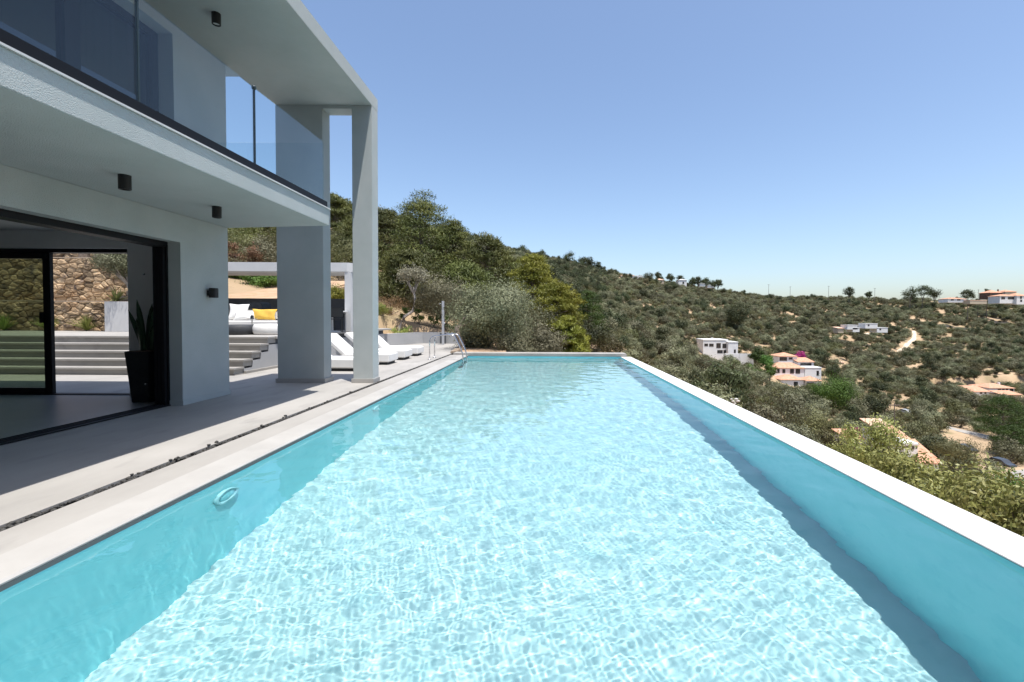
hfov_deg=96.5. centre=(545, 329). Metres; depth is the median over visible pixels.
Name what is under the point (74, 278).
rubble wall
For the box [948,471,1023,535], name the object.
laurel shrub
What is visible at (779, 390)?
macchia bush
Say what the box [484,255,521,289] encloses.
pine tree
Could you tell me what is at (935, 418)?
olive tree
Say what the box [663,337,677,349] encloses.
olive tree
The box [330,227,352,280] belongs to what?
bank bush
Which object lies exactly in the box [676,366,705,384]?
oak tree
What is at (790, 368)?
house
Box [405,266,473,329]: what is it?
olive tree
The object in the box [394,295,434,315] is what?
bank bush
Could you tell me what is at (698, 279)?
skyline tree
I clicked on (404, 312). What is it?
young shrub
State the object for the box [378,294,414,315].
bank shrub
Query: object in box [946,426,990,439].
road
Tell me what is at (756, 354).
leafy tree
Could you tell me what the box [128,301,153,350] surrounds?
snake plant
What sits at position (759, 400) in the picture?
macchia bush
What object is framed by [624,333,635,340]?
olive tree
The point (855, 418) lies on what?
oak tree
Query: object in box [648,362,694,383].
olive tree
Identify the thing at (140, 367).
planter pot
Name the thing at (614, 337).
olive tree
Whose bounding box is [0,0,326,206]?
glass railing
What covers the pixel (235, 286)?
ground
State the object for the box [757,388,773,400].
olive tree
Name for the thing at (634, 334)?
macchia bush
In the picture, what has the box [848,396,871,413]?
olive tree
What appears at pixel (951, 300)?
house
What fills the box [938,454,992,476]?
slope tree
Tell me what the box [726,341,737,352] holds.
house
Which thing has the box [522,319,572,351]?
olive tree
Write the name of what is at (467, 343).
bush
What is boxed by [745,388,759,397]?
olive tree
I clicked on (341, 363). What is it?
sun lounger
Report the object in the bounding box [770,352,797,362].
house
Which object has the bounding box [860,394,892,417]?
oak tree
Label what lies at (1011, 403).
umbrella pine
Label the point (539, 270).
pine tree
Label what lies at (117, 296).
yucca
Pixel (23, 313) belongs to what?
rubble wall
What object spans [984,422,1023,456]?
umbrella pine
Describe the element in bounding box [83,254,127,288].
olive tree
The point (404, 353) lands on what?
sun lounger
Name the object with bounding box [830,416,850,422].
olive tree
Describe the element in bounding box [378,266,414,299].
bank bush
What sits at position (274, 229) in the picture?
pine tree
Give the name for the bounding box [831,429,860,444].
house
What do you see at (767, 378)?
olive tree
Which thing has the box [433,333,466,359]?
pool handrail
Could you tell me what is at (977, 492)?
laurel shrub
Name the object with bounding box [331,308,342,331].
garden chair
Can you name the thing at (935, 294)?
skyline tree
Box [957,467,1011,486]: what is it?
slope tree
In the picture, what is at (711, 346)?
house
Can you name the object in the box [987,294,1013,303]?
house
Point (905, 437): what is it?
house
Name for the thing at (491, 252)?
pine tree
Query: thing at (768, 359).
leafy tree
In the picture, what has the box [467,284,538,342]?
olive tree
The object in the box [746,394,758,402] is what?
macchia bush
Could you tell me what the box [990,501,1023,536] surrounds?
laurel shrub
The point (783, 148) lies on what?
sky
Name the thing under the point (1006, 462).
parked car
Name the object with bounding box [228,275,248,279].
bank bush
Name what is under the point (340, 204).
pine tree
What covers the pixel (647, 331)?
macchia bush
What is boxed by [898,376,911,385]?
olive tree
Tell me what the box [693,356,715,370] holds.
olive tree
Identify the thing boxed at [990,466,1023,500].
slope tree
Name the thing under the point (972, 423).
olive tree
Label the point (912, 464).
laurel shrub
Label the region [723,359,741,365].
macchia bush
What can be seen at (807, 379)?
house
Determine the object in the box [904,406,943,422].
olive tree
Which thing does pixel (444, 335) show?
pool handrail
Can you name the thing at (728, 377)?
oak tree
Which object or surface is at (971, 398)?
olive tree
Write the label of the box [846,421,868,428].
olive tree
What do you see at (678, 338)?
olive tree
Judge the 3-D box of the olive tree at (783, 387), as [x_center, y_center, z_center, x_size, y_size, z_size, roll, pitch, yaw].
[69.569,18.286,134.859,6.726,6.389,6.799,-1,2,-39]
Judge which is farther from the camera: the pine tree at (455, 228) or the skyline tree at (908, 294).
the skyline tree at (908, 294)
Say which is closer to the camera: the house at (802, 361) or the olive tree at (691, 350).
the olive tree at (691, 350)
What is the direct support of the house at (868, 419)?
on the ground
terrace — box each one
[0,328,391,338]
[0,343,457,526]
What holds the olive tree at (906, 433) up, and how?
on the ground
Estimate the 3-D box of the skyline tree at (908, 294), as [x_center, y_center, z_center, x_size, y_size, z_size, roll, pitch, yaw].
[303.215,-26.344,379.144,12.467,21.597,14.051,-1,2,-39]
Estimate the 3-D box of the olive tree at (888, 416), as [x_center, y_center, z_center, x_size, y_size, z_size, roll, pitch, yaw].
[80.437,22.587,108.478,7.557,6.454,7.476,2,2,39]
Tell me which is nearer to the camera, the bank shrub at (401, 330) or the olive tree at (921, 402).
the bank shrub at (401, 330)
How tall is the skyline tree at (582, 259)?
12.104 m
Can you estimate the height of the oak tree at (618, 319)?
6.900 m
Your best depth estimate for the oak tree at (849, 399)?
136.44 m
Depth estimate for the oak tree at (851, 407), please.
113.17 m
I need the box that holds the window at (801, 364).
[800,363,811,365]
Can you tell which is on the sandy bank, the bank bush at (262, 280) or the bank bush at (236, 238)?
the bank bush at (262, 280)
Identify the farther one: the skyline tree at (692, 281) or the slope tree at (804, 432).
the skyline tree at (692, 281)
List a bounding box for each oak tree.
[580,321,614,350]
[600,307,631,331]
[616,333,631,351]
[632,316,646,329]
[637,336,656,350]
[654,326,670,341]
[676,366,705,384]
[691,359,754,408]
[739,393,759,410]
[798,393,818,405]
[823,364,841,378]
[835,390,863,405]
[842,404,858,418]
[846,411,863,422]
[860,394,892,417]
[870,379,890,392]
[916,389,938,404]
[919,431,957,457]
[1007,402,1023,421]
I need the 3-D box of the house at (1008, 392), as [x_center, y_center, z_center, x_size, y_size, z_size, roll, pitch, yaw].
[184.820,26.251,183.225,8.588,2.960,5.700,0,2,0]
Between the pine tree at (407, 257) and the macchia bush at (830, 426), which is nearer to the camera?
the pine tree at (407, 257)
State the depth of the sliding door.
7.70 m
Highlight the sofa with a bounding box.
[229,310,276,324]
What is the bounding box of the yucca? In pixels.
[96,285,127,300]
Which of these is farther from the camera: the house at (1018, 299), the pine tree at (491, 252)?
the house at (1018, 299)
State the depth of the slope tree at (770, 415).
19.75 m
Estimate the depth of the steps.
11.00 m
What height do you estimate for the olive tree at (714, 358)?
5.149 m
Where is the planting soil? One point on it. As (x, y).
(474, 349)
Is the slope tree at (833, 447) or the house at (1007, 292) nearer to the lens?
the slope tree at (833, 447)
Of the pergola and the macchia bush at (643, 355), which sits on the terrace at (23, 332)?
the pergola
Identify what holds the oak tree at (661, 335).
on the ground
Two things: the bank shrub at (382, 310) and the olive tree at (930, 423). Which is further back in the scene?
the olive tree at (930, 423)
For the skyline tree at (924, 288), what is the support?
on the ground
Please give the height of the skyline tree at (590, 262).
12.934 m
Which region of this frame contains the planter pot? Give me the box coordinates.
[124,350,154,402]
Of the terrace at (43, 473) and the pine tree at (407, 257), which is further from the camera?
the pine tree at (407, 257)
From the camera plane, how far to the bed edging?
17.43 m
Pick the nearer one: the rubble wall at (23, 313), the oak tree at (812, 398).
the rubble wall at (23, 313)
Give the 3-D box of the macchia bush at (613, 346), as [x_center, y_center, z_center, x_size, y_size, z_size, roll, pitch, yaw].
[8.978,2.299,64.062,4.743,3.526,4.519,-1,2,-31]
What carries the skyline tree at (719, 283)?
on the ground
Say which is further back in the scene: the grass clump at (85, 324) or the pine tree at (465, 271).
the pine tree at (465, 271)
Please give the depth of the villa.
6.79 m
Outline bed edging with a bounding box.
[450,347,465,352]
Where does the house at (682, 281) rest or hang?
on the ground
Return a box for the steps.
[0,335,274,375]
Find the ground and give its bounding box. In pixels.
[228,228,1023,476]
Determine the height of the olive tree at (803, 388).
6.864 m
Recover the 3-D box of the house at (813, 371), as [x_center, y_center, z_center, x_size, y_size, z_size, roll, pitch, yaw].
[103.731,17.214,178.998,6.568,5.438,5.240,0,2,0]
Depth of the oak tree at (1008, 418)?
131.66 m
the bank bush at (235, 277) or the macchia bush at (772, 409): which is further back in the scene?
the macchia bush at (772, 409)
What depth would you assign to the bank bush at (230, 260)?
23.92 m
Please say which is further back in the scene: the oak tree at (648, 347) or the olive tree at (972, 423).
the olive tree at (972, 423)
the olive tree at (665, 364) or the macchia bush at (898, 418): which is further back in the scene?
the macchia bush at (898, 418)
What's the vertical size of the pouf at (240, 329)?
0.284 m
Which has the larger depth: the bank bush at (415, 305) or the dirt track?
the dirt track
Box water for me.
[0,357,1023,681]
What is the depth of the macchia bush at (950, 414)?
130.24 m
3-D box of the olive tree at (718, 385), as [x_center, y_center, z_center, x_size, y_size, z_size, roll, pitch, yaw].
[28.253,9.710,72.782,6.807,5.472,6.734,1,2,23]
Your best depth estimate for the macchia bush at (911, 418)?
130.94 m
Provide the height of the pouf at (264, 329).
0.304 m
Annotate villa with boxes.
[0,0,379,444]
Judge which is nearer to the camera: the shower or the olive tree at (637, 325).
the shower
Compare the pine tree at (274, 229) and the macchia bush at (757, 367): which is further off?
the macchia bush at (757, 367)
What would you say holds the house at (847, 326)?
on the ground
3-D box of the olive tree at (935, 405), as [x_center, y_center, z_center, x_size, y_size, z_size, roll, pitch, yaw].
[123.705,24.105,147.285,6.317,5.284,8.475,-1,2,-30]
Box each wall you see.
[0,257,127,300]
[0,300,104,330]
[53,253,92,257]
[228,298,344,329]
[243,330,383,373]
[384,332,456,345]
[725,353,753,366]
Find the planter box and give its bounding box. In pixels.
[104,301,128,331]
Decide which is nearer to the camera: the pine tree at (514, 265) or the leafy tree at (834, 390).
the pine tree at (514, 265)
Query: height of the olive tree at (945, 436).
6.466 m
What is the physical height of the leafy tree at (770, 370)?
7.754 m
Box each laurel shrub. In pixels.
[852,443,923,483]
[871,436,1019,514]
[894,452,1023,525]
[925,465,1023,530]
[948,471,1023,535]
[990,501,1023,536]
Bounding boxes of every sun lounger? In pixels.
[331,333,397,364]
[331,355,352,370]
[345,332,411,359]
[378,335,423,355]
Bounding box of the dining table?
[331,311,347,331]
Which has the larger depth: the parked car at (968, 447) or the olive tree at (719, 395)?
the parked car at (968, 447)
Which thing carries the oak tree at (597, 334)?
on the ground
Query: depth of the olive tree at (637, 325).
108.17 m
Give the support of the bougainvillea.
on the ground
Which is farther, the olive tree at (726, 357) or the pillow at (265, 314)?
the olive tree at (726, 357)
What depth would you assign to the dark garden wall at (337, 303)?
17.88 m
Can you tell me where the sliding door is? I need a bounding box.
[0,252,55,393]
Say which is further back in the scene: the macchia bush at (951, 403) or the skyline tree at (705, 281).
the skyline tree at (705, 281)
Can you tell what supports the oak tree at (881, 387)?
on the ground
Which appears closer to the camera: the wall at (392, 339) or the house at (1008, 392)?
the wall at (392, 339)
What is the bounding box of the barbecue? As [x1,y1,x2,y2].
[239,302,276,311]
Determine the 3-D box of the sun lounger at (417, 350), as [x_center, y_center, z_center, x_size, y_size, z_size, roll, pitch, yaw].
[-5.383,0.472,16.079,2.000,0.859,0.820,0,2,0]
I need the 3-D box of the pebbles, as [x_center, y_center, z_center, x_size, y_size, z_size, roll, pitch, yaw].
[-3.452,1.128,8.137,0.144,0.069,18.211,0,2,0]
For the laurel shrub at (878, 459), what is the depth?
10.57 m
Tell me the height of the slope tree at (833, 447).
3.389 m
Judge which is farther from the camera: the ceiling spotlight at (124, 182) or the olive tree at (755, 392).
the olive tree at (755, 392)
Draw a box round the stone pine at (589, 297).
[575,289,610,331]
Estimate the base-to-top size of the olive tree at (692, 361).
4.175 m
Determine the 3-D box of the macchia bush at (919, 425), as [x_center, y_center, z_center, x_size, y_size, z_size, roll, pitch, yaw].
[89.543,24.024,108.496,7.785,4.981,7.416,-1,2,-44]
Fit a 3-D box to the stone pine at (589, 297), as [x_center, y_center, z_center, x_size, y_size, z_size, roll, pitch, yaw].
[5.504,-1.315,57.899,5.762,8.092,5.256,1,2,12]
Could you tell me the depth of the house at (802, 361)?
183.52 m
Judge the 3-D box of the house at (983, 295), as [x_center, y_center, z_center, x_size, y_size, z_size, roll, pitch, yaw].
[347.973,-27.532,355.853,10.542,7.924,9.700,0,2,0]
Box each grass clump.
[0,313,18,330]
[28,314,60,327]
[70,315,104,330]
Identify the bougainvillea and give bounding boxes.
[796,351,807,357]
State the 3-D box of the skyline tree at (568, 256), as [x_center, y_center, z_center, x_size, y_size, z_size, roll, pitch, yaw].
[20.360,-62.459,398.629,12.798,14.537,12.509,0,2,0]
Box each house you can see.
[676,279,686,285]
[696,338,727,360]
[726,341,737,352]
[765,362,804,377]
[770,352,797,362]
[774,374,803,386]
[793,357,813,365]
[800,376,821,385]
[802,366,821,379]
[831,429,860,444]
[833,327,843,332]
[841,325,857,329]
[846,327,859,331]
[858,323,877,328]
[859,418,904,449]
[870,327,887,332]
[885,425,910,438]
[888,437,918,456]
[907,439,939,468]
[938,298,965,302]
[958,385,989,395]
[962,300,986,303]
[969,382,1015,392]
[979,289,1002,299]
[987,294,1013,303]
[988,390,1021,397]
[999,290,1016,294]
[1004,293,1023,304]
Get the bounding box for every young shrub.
[399,307,410,320]
[411,308,423,323]
[427,312,441,327]
[441,315,455,330]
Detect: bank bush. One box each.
[227,228,273,257]
[228,227,272,253]
[228,241,264,261]
[228,256,252,261]
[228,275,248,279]
[229,227,276,246]
[229,233,276,261]
[233,229,276,261]
[239,276,276,287]
[251,227,276,254]
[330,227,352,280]
[331,283,344,298]
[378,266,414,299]
[379,283,425,311]
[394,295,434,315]
[524,306,548,329]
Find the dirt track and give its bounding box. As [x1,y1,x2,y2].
[897,331,916,355]
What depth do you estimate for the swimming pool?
3.67 m
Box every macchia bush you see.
[595,335,625,352]
[612,329,619,338]
[621,328,639,339]
[623,348,645,360]
[640,329,652,338]
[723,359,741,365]
[742,361,760,370]
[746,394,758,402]
[754,394,776,405]
[759,403,783,416]
[764,386,783,400]
[823,420,845,432]
[878,410,903,425]
[882,408,905,421]
[899,423,929,439]
[903,412,916,421]
[906,419,938,434]
[938,409,961,424]
[940,397,974,412]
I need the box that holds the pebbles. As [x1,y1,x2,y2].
[0,353,452,531]
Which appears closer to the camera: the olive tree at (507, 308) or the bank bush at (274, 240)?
the olive tree at (507, 308)
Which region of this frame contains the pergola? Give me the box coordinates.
[228,262,352,331]
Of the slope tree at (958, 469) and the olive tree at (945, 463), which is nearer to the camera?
the slope tree at (958, 469)
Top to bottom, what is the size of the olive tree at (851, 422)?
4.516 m
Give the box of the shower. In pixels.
[439,301,444,344]
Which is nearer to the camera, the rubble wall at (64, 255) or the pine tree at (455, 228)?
the rubble wall at (64, 255)
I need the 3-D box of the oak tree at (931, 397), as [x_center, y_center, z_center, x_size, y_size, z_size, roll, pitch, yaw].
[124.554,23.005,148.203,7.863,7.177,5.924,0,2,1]
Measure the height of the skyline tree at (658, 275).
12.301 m
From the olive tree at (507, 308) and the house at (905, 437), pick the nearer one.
the olive tree at (507, 308)
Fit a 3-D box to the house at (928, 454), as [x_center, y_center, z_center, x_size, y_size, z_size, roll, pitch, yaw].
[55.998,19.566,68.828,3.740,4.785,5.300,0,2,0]
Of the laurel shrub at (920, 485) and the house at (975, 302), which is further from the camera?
the house at (975, 302)
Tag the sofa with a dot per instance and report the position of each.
(231, 322)
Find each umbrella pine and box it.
[967,394,1023,434]
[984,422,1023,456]
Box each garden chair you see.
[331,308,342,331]
[333,308,344,328]
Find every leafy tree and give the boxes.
[722,297,752,325]
[745,364,764,371]
[747,347,764,365]
[757,354,773,367]
[764,363,777,380]
[806,368,858,409]
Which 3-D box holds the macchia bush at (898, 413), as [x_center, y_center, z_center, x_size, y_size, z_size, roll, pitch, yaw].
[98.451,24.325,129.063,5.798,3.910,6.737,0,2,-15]
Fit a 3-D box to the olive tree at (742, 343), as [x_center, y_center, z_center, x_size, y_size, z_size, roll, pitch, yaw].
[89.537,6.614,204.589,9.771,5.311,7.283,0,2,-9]
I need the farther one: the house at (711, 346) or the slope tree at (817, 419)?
the house at (711, 346)
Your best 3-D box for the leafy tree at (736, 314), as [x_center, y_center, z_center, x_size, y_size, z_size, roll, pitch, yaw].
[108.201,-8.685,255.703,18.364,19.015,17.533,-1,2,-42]
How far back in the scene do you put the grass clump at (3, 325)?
15.12 m
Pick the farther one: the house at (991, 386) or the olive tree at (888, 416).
the house at (991, 386)
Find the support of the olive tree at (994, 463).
on the ground
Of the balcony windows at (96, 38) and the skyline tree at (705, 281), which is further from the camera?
the skyline tree at (705, 281)
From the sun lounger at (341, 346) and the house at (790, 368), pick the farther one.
the house at (790, 368)
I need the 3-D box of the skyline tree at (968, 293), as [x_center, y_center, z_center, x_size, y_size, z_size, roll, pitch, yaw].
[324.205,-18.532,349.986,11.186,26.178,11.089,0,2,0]
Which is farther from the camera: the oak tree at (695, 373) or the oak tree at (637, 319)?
the oak tree at (637, 319)
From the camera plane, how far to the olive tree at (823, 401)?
124.23 m
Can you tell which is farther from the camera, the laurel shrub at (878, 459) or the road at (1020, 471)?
the road at (1020, 471)
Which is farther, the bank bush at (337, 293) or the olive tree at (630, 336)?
the olive tree at (630, 336)
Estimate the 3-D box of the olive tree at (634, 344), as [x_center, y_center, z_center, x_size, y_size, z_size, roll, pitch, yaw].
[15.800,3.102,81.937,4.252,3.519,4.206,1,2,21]
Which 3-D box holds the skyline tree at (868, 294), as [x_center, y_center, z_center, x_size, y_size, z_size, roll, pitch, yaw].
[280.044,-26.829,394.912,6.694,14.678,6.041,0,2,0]
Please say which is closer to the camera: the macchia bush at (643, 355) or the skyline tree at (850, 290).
the macchia bush at (643, 355)
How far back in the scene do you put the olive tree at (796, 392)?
134.73 m
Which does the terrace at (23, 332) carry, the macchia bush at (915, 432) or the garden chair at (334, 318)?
the garden chair at (334, 318)
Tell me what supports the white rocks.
on the ground
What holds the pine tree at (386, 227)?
on the ground
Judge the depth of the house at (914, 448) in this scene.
67.48 m
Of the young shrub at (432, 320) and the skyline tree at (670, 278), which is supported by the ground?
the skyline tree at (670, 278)
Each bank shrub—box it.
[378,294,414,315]
[378,301,395,315]
[389,325,415,332]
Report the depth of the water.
2.60 m
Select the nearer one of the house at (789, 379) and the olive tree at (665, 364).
the olive tree at (665, 364)
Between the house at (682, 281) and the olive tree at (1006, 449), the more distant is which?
the house at (682, 281)
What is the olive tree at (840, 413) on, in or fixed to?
on the ground
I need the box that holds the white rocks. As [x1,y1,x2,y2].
[730,398,739,403]
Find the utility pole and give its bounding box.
[889,403,899,425]
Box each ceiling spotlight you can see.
[118,174,131,190]
[211,11,220,26]
[212,206,221,218]
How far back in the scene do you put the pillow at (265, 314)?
14.36 m
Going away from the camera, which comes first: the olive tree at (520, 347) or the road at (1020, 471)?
the olive tree at (520, 347)
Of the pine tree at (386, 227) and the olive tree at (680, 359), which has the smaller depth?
the pine tree at (386, 227)
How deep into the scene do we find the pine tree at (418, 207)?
36.88 m
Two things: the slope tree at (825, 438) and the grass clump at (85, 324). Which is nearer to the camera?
the grass clump at (85, 324)
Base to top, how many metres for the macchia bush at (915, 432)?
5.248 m
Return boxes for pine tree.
[230,227,276,247]
[330,192,351,262]
[331,217,391,275]
[378,206,415,262]
[378,248,455,298]
[383,189,461,283]
[426,217,481,280]
[436,258,501,303]
[446,231,520,292]
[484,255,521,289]
[503,252,561,324]
[529,280,590,350]
[551,314,591,351]
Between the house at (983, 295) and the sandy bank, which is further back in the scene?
the house at (983, 295)
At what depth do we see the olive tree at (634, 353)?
57.58 m
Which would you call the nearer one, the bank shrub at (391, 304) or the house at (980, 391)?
the bank shrub at (391, 304)
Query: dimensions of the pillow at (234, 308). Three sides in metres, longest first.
0.550 x 0.550 x 0.223 m
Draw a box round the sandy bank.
[228,281,344,297]
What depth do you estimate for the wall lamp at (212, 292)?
7.32 m
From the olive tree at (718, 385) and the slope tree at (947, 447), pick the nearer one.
the slope tree at (947, 447)
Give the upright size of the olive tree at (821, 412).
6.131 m
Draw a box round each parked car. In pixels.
[957,443,977,452]
[985,457,1016,467]
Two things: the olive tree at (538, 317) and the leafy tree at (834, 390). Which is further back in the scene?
the leafy tree at (834, 390)
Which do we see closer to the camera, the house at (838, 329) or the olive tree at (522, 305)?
the olive tree at (522, 305)
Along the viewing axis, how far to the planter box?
14.70 m
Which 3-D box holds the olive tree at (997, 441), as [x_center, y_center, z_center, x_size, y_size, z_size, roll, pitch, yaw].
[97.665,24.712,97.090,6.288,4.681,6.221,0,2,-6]
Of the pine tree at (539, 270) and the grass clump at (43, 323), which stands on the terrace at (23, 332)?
the grass clump at (43, 323)
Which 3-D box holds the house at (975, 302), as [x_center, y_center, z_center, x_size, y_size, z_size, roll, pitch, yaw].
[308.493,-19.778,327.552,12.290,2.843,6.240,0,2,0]
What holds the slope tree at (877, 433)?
on the ground
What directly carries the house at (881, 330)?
on the ground
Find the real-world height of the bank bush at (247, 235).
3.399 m
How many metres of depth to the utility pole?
82.34 m
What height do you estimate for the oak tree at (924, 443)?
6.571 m
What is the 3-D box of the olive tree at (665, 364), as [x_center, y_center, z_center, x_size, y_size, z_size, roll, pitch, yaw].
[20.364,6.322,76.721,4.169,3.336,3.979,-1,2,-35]
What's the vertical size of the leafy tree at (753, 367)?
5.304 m
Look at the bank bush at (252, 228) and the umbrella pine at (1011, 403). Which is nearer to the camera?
the bank bush at (252, 228)
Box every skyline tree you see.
[562,251,575,261]
[578,256,589,262]
[585,257,595,265]
[593,260,601,267]
[644,271,654,281]
[655,271,662,278]
[664,280,678,285]
[665,273,675,280]
[688,277,697,286]
[695,275,703,285]
[701,277,711,291]
[710,280,716,292]
[715,279,722,288]
[842,286,854,296]
[865,291,871,298]
[900,285,918,307]
[915,285,932,305]
[928,287,941,302]
[959,289,978,319]
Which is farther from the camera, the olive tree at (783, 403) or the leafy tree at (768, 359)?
the leafy tree at (768, 359)
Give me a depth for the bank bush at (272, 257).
26.41 m
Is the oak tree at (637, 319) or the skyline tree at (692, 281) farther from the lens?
the skyline tree at (692, 281)
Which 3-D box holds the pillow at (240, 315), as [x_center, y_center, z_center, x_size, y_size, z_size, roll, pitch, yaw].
[-9.418,-0.428,14.295,0.580,0.340,0.223,0,-39,-20]
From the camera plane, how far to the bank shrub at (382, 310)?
23.75 m
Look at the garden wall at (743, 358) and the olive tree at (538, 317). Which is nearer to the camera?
the olive tree at (538, 317)
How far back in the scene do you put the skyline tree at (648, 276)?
380.90 m
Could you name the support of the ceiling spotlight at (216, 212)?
attached to the villa
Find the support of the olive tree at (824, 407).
on the ground
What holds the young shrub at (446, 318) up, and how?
on the ground
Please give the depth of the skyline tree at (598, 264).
391.57 m
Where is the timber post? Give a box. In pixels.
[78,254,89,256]
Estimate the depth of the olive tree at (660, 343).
102.59 m
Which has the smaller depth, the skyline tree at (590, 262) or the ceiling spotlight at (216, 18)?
the ceiling spotlight at (216, 18)
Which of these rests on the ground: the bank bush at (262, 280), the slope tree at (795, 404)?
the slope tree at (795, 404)
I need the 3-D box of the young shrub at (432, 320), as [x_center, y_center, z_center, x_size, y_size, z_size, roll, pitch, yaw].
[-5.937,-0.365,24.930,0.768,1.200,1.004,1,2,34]
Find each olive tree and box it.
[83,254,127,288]
[393,262,431,331]
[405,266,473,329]
[435,268,542,349]
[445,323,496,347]
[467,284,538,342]
[487,326,543,351]
[496,286,565,341]
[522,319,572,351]
[598,316,621,333]
[606,331,619,339]
[615,346,643,361]
[622,319,644,341]
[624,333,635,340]
[624,337,643,350]
[641,338,677,355]
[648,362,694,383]
[657,359,678,368]
[658,344,696,372]
[659,340,685,357]
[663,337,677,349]
[668,334,681,341]
[675,366,686,375]
[676,342,698,356]
[687,355,700,365]
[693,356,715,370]
[695,377,742,407]
[705,378,731,390]
[706,354,725,368]
[723,354,736,361]
[737,339,754,347]
[743,367,767,381]
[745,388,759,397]
[756,371,772,384]
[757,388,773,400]
[772,382,788,396]
[772,396,791,414]
[786,385,814,399]
[788,388,809,397]
[796,404,827,420]
[806,402,832,418]
[807,396,834,406]
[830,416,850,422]
[832,416,863,428]
[835,409,848,417]
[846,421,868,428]
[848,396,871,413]
[864,413,899,426]
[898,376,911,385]
[898,428,918,438]
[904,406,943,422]
[907,403,935,413]
[911,398,932,409]
[914,396,942,411]
[916,431,963,447]
[917,409,947,431]
[923,419,938,432]
[939,455,956,470]
[946,413,973,427]
[954,391,982,409]
[966,420,988,432]
[982,458,1006,472]
[986,438,1023,462]
[988,435,1022,454]
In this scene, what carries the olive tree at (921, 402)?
on the ground
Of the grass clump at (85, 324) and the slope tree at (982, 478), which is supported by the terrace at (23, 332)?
the grass clump at (85, 324)
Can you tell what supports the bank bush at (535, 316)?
on the ground
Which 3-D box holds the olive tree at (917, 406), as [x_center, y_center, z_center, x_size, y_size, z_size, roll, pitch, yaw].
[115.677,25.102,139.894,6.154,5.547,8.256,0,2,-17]
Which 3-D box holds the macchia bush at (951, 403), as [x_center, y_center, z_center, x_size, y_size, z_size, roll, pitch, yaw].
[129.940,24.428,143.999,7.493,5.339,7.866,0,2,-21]
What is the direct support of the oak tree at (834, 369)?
on the ground
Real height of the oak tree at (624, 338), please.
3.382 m
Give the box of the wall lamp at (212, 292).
[207,288,218,297]
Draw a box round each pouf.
[229,324,253,334]
[252,324,277,334]
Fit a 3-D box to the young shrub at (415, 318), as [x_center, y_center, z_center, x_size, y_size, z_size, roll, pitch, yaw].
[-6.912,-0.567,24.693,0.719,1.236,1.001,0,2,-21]
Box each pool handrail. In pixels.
[428,334,463,361]
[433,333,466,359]
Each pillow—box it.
[229,304,248,319]
[233,311,254,319]
[253,309,276,319]
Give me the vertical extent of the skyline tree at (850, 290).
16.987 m
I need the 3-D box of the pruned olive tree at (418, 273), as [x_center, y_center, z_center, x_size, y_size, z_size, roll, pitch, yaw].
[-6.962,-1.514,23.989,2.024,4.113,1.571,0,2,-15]
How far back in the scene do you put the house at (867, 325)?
262.02 m
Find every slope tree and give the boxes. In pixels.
[743,382,820,430]
[744,400,787,423]
[776,401,837,441]
[778,415,825,445]
[812,425,859,457]
[824,441,852,456]
[826,412,919,470]
[924,437,990,472]
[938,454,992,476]
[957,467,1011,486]
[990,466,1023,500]
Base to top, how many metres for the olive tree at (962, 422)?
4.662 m
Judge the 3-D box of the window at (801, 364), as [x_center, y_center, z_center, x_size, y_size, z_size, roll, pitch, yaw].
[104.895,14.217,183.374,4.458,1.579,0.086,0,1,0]
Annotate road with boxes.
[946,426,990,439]
[1007,469,1023,484]
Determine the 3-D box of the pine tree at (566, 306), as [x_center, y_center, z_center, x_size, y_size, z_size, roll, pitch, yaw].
[0.672,-0.234,28.271,3.859,5.739,4.913,0,2,-20]
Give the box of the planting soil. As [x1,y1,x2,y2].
[462,343,505,351]
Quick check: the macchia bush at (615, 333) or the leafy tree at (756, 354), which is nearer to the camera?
the macchia bush at (615, 333)
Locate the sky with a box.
[226,0,1023,299]
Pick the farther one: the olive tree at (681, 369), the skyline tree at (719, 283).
the skyline tree at (719, 283)
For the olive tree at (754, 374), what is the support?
on the ground
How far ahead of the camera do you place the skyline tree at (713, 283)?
387.53 m
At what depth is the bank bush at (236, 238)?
26.80 m
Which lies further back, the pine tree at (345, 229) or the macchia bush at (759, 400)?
the macchia bush at (759, 400)
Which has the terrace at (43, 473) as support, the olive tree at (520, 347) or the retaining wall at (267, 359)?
the retaining wall at (267, 359)
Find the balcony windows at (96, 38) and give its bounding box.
[0,0,158,111]
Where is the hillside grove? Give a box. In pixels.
[331,198,1023,483]
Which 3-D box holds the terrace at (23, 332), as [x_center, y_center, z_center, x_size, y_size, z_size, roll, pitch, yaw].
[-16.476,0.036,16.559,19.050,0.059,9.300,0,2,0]
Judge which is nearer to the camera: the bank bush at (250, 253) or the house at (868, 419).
the bank bush at (250, 253)
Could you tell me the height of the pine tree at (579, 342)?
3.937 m
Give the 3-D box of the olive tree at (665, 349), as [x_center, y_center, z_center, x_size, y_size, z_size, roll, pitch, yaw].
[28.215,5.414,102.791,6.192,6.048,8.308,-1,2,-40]
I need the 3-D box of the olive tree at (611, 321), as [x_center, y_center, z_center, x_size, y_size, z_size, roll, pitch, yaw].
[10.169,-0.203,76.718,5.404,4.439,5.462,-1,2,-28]
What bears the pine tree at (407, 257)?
on the ground
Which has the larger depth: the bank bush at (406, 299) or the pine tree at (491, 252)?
the pine tree at (491, 252)
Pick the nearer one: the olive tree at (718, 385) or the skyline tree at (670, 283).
the olive tree at (718, 385)
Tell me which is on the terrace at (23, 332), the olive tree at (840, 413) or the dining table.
the dining table
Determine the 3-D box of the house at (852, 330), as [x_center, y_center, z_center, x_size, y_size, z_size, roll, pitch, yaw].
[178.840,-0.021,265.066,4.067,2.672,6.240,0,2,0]
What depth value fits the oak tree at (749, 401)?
48.80 m

